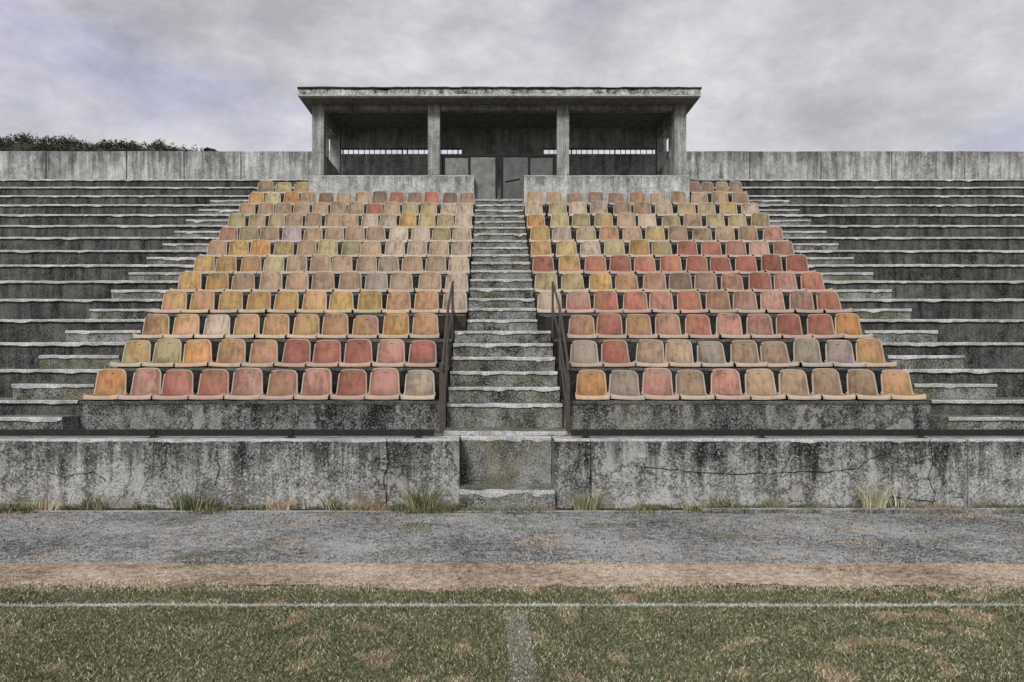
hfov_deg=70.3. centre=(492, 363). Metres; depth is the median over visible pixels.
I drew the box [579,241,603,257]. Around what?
stadium seat
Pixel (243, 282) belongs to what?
stadium seat
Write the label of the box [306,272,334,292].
stadium seat
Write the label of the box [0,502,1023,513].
weeds
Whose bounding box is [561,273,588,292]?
stadium seat
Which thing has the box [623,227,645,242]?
stadium seat
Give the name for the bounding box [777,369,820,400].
stadium seat
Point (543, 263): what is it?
stadium seat
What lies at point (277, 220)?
stadium seat
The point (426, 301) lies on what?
stadium seat
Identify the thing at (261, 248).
stadium seat
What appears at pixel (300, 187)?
stadium seat
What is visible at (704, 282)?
stadium seat
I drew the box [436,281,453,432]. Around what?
handrail
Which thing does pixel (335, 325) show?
stadium seat
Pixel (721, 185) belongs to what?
stadium seat
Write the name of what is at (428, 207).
stadium seat
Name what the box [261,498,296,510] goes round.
grass tuft
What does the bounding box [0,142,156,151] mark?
hill
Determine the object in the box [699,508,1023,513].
kerb
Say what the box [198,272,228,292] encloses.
stadium seat
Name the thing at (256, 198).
stadium seat
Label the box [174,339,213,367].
stadium seat
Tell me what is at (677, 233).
stadium seat
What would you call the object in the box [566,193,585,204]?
stadium seat
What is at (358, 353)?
stadium seat
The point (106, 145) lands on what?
woodland
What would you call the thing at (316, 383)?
stadium seat
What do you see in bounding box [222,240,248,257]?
stadium seat
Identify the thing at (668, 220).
stadium seat
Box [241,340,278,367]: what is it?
stadium seat
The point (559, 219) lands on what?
stadium seat
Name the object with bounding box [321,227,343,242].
stadium seat
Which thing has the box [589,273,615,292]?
stadium seat
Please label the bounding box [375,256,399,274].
stadium seat
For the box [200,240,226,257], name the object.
stadium seat
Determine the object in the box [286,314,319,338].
stadium seat
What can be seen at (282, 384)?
stadium seat
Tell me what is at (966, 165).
wall
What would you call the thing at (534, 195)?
stadium seat
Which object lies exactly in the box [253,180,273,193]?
stadium seat
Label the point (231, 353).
stadium seat
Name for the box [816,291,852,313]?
stadium seat
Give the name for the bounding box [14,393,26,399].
grass tuft
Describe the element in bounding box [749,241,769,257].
stadium seat
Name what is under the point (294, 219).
stadium seat
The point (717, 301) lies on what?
stadium seat
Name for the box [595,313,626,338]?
stadium seat
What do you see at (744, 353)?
stadium seat
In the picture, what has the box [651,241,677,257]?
stadium seat
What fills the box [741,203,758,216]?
stadium seat
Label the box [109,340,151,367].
stadium seat
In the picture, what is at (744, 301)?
stadium seat
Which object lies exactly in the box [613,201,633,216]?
stadium seat
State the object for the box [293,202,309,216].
stadium seat
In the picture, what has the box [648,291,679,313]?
stadium seat
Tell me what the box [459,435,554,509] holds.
bottom steps
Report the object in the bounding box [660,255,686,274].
stadium seat
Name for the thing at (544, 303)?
stadium seat
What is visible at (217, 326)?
stadium seat
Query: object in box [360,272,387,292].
stadium seat
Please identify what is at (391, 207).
stadium seat
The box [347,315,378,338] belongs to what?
stadium seat
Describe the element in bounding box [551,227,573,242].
stadium seat
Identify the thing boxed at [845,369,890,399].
stadium seat
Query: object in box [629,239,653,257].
stadium seat
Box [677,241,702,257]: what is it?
stadium seat
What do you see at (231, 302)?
stadium seat
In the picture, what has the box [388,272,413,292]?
stadium seat
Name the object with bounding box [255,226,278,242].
stadium seat
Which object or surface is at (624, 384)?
stadium seat
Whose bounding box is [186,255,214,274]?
stadium seat
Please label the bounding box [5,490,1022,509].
weeds
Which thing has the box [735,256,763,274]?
stadium seat
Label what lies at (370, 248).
stadium seat
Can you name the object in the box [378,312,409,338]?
stadium seat
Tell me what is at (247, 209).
stadium seat
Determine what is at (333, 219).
stadium seat
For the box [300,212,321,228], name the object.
stadium seat
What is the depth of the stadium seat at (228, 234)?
16.04 m
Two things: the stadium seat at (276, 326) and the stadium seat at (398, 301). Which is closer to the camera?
the stadium seat at (276, 326)
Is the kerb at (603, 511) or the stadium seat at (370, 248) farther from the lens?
the stadium seat at (370, 248)
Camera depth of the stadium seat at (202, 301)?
12.82 m
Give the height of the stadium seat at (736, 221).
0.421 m
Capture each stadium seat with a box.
[82,369,127,400]
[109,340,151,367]
[117,368,161,400]
[132,314,170,338]
[141,338,182,367]
[152,290,187,313]
[152,369,194,399]
[163,314,199,338]
[170,271,201,292]
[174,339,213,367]
[181,290,215,313]
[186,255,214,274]
[188,369,229,400]
[194,314,230,338]
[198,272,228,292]
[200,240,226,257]
[208,339,246,367]
[209,256,236,274]
[210,291,242,313]
[212,227,237,242]
[222,213,245,228]
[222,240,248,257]
[224,273,254,292]
[224,314,260,338]
[224,368,263,399]
[233,256,261,274]
[234,226,258,242]
[238,291,270,313]
[239,203,255,216]
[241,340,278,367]
[242,214,265,228]
[243,192,263,204]
[244,240,270,257]
[252,271,282,292]
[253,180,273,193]
[253,202,273,216]
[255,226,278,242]
[255,314,289,338]
[257,257,283,273]
[259,370,298,399]
[262,213,284,228]
[265,193,280,204]
[267,241,293,257]
[267,291,298,313]
[271,182,291,193]
[274,339,311,366]
[275,202,291,216]
[277,226,301,242]
[278,191,299,204]
[279,272,308,292]
[280,255,306,273]
[281,213,302,228]
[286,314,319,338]
[291,240,316,257]
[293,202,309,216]
[294,182,308,193]
[294,368,332,399]
[296,291,326,313]
[298,227,322,242]
[300,192,315,204]
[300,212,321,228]
[304,254,330,274]
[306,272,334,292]
[306,340,341,366]
[312,202,327,216]
[313,239,337,257]
[314,192,333,204]
[316,313,348,338]
[320,213,341,228]
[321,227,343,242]
[324,291,353,313]
[326,201,346,215]
[327,255,352,274]
[330,369,367,399]
[334,272,361,292]
[336,192,351,204]
[336,241,360,257]
[338,339,372,367]
[339,214,358,228]
[342,226,364,242]
[344,202,363,216]
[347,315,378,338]
[351,256,376,273]
[353,290,382,312]
[354,192,369,204]
[358,214,378,228]
[358,241,380,257]
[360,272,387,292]
[363,203,382,216]
[363,226,385,242]
[364,368,400,399]
[368,191,387,204]
[372,339,404,367]
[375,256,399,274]
[377,214,396,228]
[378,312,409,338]
[381,240,404,257]
[382,201,399,216]
[382,291,410,312]
[386,227,408,242]
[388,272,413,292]
[389,192,404,204]
[396,213,415,228]
[399,256,422,274]
[400,202,418,216]
[400,370,435,400]
[404,192,422,204]
[404,240,426,257]
[404,340,437,367]
[407,227,429,242]
[409,313,439,338]
[411,290,438,313]
[415,272,441,292]
[416,213,435,228]
[418,202,437,216]
[421,191,439,204]
[422,256,445,274]
[426,241,448,257]
[429,228,450,242]
[435,214,453,228]
[437,203,456,216]
[439,192,457,204]
[439,291,467,313]
[442,273,468,292]
[446,257,469,274]
[449,241,471,257]
[451,227,472,242]
[454,213,472,228]
[456,203,474,216]
[457,193,475,206]
[525,191,543,204]
[525,201,544,216]
[526,214,547,229]
[529,226,550,242]
[530,240,553,257]
[532,256,556,274]
[534,272,560,292]
[536,291,564,313]
[545,192,561,204]
[548,202,567,216]
[550,213,570,228]
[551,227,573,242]
[556,240,578,257]
[558,255,583,274]
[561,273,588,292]
[565,291,594,313]
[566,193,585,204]
[567,315,596,338]
[568,202,588,216]
[569,340,602,367]
[571,213,592,228]
[575,370,609,399]
[576,226,598,242]
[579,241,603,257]
[584,256,608,274]
[586,192,606,204]
[589,201,607,216]
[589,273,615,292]
[593,290,622,313]
[594,213,615,228]
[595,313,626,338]
[599,226,621,242]
[600,340,634,367]
[604,240,628,257]
[607,193,624,205]
[608,370,644,399]
[609,255,634,274]
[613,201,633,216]
[615,274,641,292]
[617,213,639,228]
[622,291,651,313]
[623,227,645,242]
[625,314,657,338]
[629,192,645,204]
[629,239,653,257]
[633,201,654,216]
[634,256,660,274]
[635,339,668,367]
[638,214,656,228]
[641,368,678,400]
[642,272,669,292]
[645,226,669,242]
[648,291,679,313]
[649,193,670,205]
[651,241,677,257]
[654,314,688,338]
[655,202,676,216]
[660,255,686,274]
[662,215,680,228]
[665,339,700,367]
[668,225,692,242]
[669,272,696,292]
[670,191,686,204]
[674,370,714,399]
[677,203,698,216]
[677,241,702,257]
[677,290,708,313]
[683,213,706,228]
[684,314,718,338]
[686,255,712,274]
[690,181,704,193]
[691,193,707,205]
[692,228,716,242]
[694,272,723,292]
[696,341,733,367]
[698,202,720,216]
[701,182,713,193]
[701,241,727,257]
[706,214,729,228]
[706,290,737,312]
[709,369,750,400]
[710,257,738,274]
[711,191,728,205]
[715,226,740,242]
[715,313,750,338]
[716,181,732,193]
[720,202,742,216]
[721,274,751,292]
[725,241,751,257]
[728,215,751,228]
[729,181,746,192]
[729,340,767,367]
[732,192,753,204]
[733,291,765,313]
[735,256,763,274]
[738,226,763,242]
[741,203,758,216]
[744,369,785,400]
[745,314,781,338]
[747,272,778,292]
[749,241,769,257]
[751,212,775,228]
[759,290,794,313]
[760,341,799,367]
[761,254,790,274]
[763,227,788,242]
[773,241,794,257]
[773,272,805,292]
[775,314,811,338]
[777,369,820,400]
[786,254,815,274]
[789,290,823,313]
[792,338,832,367]
[800,272,832,292]
[806,314,843,338]
[811,368,855,400]
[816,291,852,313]
[824,340,865,367]
[835,313,872,338]
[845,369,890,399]
[855,338,897,367]
[880,369,926,400]
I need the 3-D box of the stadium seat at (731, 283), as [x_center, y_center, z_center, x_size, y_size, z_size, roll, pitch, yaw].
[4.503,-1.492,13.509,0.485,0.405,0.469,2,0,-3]
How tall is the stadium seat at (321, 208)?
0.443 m
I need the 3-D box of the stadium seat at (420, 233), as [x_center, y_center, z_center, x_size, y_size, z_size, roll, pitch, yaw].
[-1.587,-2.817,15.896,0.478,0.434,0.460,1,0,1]
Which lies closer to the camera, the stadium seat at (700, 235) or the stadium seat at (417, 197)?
the stadium seat at (700, 235)
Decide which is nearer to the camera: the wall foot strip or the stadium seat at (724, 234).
the wall foot strip
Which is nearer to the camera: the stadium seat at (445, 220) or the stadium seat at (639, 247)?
the stadium seat at (639, 247)
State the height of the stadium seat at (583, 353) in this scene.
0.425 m
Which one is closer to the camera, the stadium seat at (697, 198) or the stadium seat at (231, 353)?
the stadium seat at (231, 353)
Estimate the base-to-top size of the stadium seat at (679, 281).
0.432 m
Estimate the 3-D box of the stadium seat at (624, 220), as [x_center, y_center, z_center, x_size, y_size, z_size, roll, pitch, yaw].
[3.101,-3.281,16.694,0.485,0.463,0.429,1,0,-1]
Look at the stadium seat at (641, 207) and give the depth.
17.64 m
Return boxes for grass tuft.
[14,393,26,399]
[23,501,61,510]
[102,362,113,368]
[159,490,230,512]
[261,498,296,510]
[397,483,451,509]
[503,506,544,514]
[564,488,608,509]
[685,500,710,508]
[756,494,788,507]
[850,480,902,507]
[880,486,920,507]
[899,363,912,368]
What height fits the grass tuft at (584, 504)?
0.277 m
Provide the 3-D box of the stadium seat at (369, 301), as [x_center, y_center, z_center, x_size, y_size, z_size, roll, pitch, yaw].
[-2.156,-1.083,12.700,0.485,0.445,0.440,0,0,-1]
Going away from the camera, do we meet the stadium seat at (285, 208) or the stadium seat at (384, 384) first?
the stadium seat at (384, 384)
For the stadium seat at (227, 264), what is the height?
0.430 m
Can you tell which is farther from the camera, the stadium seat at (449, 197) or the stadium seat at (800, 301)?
the stadium seat at (449, 197)
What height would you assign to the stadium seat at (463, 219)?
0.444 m
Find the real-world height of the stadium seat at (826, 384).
0.447 m
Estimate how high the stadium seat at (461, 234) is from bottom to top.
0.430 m
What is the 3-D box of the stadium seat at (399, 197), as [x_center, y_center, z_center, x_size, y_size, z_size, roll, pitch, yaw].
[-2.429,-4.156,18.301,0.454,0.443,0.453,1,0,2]
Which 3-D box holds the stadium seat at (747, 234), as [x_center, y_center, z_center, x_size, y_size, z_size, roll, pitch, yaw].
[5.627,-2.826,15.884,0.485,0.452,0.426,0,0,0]
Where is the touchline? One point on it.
(959, 604)
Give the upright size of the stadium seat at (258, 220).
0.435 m
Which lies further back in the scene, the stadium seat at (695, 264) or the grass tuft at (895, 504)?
the stadium seat at (695, 264)
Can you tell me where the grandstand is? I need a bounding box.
[0,179,1023,475]
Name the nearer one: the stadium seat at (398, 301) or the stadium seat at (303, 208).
the stadium seat at (398, 301)
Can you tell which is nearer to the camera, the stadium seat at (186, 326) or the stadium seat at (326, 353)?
the stadium seat at (326, 353)
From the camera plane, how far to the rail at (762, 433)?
9.12 m
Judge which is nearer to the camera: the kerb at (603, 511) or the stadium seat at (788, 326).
the kerb at (603, 511)
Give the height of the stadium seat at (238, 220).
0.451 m
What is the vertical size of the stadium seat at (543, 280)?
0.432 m
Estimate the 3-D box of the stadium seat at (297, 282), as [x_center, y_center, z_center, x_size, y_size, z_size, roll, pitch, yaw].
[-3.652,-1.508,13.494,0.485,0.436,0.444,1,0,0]
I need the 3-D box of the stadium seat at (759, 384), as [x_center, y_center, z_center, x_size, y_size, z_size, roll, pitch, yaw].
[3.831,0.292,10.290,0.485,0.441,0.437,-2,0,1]
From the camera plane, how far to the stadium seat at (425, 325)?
12.03 m
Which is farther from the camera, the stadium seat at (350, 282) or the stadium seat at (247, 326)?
the stadium seat at (350, 282)
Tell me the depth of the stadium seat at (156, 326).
12.03 m
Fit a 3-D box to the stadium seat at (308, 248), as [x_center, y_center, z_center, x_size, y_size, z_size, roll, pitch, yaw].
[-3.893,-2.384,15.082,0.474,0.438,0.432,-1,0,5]
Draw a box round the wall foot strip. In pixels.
[47,508,686,510]
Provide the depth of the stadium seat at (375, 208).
17.65 m
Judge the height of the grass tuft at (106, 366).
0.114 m
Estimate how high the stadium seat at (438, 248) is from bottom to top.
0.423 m
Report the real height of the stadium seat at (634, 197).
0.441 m
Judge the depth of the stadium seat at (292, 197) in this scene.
18.45 m
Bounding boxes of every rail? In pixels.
[0,429,433,437]
[571,429,1023,437]
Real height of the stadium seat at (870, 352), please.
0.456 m
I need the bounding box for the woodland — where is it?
[0,131,202,151]
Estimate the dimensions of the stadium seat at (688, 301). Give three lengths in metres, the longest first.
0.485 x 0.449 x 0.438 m
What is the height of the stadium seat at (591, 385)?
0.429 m
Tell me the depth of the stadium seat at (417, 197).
18.46 m
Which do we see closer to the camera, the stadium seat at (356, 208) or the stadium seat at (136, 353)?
the stadium seat at (136, 353)
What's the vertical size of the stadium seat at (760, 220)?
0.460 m
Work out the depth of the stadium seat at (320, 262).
14.45 m
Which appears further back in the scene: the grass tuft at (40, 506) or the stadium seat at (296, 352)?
the stadium seat at (296, 352)
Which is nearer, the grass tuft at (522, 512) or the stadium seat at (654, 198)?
the grass tuft at (522, 512)
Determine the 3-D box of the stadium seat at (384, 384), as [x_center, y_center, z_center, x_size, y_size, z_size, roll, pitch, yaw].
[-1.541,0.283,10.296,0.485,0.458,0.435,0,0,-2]
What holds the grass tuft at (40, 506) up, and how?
on the wall foot strip
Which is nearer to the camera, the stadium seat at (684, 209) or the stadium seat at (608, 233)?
the stadium seat at (608, 233)
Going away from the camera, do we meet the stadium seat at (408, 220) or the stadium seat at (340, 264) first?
the stadium seat at (340, 264)
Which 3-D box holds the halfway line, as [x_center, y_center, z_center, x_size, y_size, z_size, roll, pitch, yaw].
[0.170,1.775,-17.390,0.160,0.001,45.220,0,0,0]
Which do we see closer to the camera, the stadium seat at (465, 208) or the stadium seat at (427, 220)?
the stadium seat at (427, 220)
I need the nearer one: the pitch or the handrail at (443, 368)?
the pitch
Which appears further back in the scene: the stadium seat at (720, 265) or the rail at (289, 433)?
the stadium seat at (720, 265)
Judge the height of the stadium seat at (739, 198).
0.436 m
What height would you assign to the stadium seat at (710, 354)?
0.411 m
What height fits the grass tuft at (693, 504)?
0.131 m
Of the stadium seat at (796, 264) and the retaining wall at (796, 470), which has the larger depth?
the stadium seat at (796, 264)
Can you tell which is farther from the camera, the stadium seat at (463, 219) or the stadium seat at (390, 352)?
the stadium seat at (463, 219)
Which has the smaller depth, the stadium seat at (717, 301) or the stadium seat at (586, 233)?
the stadium seat at (717, 301)
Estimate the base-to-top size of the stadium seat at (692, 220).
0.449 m
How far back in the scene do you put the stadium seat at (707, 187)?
19.24 m
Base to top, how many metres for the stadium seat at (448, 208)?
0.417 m
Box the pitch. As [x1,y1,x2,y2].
[0,583,1023,681]
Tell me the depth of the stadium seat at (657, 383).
10.44 m
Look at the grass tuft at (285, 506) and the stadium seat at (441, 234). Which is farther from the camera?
the stadium seat at (441, 234)
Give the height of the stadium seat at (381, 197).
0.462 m
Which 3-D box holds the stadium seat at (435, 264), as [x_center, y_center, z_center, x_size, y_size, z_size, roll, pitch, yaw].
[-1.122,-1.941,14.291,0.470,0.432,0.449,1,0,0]
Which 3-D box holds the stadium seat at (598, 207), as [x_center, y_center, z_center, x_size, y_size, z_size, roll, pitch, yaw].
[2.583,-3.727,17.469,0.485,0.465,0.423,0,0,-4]
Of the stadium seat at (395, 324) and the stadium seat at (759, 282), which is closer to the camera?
the stadium seat at (395, 324)
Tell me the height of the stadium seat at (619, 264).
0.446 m
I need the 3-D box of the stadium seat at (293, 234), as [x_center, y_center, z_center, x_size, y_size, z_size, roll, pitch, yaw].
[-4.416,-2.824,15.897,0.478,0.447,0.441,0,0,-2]
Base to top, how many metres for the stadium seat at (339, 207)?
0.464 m
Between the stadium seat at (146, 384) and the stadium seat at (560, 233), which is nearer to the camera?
the stadium seat at (146, 384)
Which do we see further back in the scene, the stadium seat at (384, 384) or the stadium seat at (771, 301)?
the stadium seat at (771, 301)
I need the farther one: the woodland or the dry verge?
the woodland
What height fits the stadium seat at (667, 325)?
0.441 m
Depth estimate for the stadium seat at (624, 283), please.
13.66 m
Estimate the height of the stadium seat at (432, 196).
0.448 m
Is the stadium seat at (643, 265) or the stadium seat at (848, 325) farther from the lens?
the stadium seat at (643, 265)
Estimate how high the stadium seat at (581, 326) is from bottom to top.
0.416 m
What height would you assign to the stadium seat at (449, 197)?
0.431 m
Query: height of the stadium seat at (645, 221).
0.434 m
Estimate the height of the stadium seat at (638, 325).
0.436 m
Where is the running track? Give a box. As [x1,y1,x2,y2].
[0,513,1023,564]
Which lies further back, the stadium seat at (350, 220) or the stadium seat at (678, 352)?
the stadium seat at (350, 220)
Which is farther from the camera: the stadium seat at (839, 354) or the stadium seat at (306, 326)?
the stadium seat at (306, 326)
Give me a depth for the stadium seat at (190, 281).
13.63 m
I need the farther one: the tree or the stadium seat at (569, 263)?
the tree
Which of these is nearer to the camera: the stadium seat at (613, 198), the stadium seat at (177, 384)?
the stadium seat at (177, 384)
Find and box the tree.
[201,147,216,150]
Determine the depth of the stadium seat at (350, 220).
16.86 m
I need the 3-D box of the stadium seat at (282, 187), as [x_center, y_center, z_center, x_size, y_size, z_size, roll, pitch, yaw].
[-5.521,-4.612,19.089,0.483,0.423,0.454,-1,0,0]
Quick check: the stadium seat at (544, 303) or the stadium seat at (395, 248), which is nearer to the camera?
the stadium seat at (544, 303)
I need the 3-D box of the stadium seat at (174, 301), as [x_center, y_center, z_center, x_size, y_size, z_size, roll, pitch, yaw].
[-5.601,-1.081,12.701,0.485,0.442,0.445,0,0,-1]
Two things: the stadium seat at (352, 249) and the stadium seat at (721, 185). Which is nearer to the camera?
the stadium seat at (352, 249)
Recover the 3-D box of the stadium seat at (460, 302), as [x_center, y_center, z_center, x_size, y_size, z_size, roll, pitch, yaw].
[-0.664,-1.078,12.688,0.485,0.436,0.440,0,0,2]
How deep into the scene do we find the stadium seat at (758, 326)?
12.04 m
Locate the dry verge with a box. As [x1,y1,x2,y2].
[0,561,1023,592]
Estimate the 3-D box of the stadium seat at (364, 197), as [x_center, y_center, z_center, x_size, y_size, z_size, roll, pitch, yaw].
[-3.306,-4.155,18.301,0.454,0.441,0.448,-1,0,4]
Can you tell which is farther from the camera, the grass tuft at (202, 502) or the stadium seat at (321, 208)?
the stadium seat at (321, 208)
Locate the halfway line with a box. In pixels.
[505,611,536,681]
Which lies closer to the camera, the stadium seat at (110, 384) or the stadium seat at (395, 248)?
the stadium seat at (110, 384)
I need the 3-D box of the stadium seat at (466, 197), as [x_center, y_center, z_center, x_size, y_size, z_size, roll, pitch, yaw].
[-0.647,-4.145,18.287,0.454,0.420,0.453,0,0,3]
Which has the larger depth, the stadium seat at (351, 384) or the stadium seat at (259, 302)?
the stadium seat at (259, 302)
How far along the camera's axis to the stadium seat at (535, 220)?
16.86 m
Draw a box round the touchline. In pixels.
[0,603,1022,606]
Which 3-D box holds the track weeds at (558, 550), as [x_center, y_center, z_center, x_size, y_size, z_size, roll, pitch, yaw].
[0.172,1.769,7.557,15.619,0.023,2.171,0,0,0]
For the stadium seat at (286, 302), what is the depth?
12.84 m
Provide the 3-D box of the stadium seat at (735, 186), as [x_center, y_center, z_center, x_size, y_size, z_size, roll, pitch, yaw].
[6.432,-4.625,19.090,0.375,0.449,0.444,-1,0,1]
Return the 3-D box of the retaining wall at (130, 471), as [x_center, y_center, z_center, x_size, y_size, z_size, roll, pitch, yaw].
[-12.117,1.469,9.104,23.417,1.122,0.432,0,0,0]
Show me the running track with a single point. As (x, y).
(367, 543)
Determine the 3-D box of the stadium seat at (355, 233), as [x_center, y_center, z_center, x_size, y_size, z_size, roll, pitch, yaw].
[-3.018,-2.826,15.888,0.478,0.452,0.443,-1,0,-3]
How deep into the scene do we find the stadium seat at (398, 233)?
16.05 m
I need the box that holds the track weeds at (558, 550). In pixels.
[0,513,1023,561]
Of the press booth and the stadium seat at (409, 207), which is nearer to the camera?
the stadium seat at (409, 207)
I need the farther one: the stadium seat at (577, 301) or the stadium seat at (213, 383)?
the stadium seat at (577, 301)
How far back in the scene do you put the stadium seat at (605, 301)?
12.84 m
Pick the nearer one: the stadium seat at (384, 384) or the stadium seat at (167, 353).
the stadium seat at (384, 384)
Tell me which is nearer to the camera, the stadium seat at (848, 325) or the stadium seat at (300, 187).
the stadium seat at (848, 325)
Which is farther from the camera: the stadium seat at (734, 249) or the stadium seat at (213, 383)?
the stadium seat at (734, 249)
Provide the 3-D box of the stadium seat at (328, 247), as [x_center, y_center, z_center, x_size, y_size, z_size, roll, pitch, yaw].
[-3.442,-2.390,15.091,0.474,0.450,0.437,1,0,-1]
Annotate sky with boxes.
[0,0,1023,153]
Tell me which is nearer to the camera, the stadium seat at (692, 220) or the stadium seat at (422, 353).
the stadium seat at (422, 353)
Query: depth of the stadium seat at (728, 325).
12.04 m
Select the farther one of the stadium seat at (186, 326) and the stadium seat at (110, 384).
the stadium seat at (186, 326)
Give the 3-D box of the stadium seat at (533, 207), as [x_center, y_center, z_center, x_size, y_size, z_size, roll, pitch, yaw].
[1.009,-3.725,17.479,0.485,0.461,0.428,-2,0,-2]
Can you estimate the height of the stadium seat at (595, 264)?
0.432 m
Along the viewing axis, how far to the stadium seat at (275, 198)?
18.46 m
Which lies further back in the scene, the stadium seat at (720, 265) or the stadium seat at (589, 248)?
the stadium seat at (589, 248)
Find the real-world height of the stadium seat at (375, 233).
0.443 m
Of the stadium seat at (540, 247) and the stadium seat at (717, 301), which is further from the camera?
the stadium seat at (540, 247)
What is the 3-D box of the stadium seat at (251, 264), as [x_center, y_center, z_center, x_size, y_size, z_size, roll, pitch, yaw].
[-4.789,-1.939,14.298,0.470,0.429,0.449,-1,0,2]
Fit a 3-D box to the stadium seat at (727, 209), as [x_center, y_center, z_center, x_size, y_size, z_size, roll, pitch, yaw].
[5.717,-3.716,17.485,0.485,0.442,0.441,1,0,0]
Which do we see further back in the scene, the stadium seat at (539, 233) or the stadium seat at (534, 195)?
the stadium seat at (534, 195)
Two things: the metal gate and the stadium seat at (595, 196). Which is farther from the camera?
the metal gate
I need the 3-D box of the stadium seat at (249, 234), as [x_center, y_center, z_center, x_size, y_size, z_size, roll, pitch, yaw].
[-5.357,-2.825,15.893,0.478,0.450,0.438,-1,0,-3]
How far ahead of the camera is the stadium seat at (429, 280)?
13.64 m
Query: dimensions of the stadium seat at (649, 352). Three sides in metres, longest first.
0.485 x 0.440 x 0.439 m
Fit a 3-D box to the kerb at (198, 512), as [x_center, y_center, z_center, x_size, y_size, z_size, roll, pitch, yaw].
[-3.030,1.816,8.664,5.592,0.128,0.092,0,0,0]
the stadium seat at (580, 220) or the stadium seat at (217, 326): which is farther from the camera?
the stadium seat at (580, 220)
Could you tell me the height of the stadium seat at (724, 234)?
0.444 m
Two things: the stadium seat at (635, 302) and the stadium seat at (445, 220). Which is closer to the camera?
the stadium seat at (635, 302)
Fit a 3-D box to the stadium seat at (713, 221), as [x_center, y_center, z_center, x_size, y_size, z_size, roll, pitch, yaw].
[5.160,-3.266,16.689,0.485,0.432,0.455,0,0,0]
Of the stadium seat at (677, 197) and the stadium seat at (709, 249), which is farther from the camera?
the stadium seat at (677, 197)
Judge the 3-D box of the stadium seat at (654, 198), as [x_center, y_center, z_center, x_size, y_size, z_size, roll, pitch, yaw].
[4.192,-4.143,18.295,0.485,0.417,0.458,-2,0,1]
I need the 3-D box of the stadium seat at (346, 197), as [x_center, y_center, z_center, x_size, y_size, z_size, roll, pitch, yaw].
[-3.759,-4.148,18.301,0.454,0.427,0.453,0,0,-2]
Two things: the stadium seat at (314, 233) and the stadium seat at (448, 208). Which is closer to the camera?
the stadium seat at (314, 233)
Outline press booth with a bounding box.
[297,86,701,209]
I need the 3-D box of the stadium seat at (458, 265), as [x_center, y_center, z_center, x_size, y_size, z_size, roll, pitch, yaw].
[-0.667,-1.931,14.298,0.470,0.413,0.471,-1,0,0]
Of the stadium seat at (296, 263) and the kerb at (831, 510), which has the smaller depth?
the kerb at (831, 510)
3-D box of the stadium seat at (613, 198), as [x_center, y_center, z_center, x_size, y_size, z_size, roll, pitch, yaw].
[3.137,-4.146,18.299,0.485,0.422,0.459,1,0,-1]
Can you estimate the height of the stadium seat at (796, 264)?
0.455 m
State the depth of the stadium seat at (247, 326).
12.04 m
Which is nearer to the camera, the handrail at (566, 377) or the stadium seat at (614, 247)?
the handrail at (566, 377)
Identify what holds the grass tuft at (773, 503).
on the wall foot strip
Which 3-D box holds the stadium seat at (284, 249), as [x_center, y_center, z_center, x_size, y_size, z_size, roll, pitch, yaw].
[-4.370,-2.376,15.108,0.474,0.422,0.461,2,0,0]
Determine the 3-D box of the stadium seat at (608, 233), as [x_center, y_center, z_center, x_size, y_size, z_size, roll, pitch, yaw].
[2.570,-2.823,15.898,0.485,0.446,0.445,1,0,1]
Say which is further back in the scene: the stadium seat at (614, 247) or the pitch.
the stadium seat at (614, 247)
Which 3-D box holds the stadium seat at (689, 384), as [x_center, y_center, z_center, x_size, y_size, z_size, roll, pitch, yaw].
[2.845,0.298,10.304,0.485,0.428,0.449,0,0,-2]
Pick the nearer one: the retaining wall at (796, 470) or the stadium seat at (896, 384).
the retaining wall at (796, 470)
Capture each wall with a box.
[0,150,329,178]
[0,436,459,508]
[552,436,1023,507]
[667,151,1023,179]
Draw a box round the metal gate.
[442,154,555,198]
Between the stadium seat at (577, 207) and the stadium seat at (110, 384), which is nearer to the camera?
the stadium seat at (110, 384)
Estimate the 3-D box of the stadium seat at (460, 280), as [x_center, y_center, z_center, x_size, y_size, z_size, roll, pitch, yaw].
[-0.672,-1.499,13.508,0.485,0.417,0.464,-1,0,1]
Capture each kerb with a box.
[3,510,472,513]
[473,510,699,513]
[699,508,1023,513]
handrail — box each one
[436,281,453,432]
[551,281,570,432]
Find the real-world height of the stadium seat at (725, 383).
0.443 m
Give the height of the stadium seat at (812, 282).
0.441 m
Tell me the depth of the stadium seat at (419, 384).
10.44 m
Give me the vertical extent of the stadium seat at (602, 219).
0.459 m
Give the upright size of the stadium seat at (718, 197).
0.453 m
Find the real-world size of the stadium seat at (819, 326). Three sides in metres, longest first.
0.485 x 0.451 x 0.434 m
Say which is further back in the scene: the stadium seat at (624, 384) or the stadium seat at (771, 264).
the stadium seat at (771, 264)
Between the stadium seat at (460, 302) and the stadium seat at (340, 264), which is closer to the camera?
the stadium seat at (460, 302)
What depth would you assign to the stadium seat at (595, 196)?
18.46 m
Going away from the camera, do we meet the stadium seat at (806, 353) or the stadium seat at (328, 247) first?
the stadium seat at (806, 353)
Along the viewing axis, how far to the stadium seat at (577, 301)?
12.84 m
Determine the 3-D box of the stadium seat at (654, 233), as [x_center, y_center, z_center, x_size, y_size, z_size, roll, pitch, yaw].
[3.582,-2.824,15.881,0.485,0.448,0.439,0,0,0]
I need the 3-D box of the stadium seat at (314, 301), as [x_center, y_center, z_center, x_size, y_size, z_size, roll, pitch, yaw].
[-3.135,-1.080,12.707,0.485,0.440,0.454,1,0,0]
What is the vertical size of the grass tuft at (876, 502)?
0.392 m
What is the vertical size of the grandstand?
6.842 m
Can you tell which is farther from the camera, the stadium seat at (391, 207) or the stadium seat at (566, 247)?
the stadium seat at (391, 207)

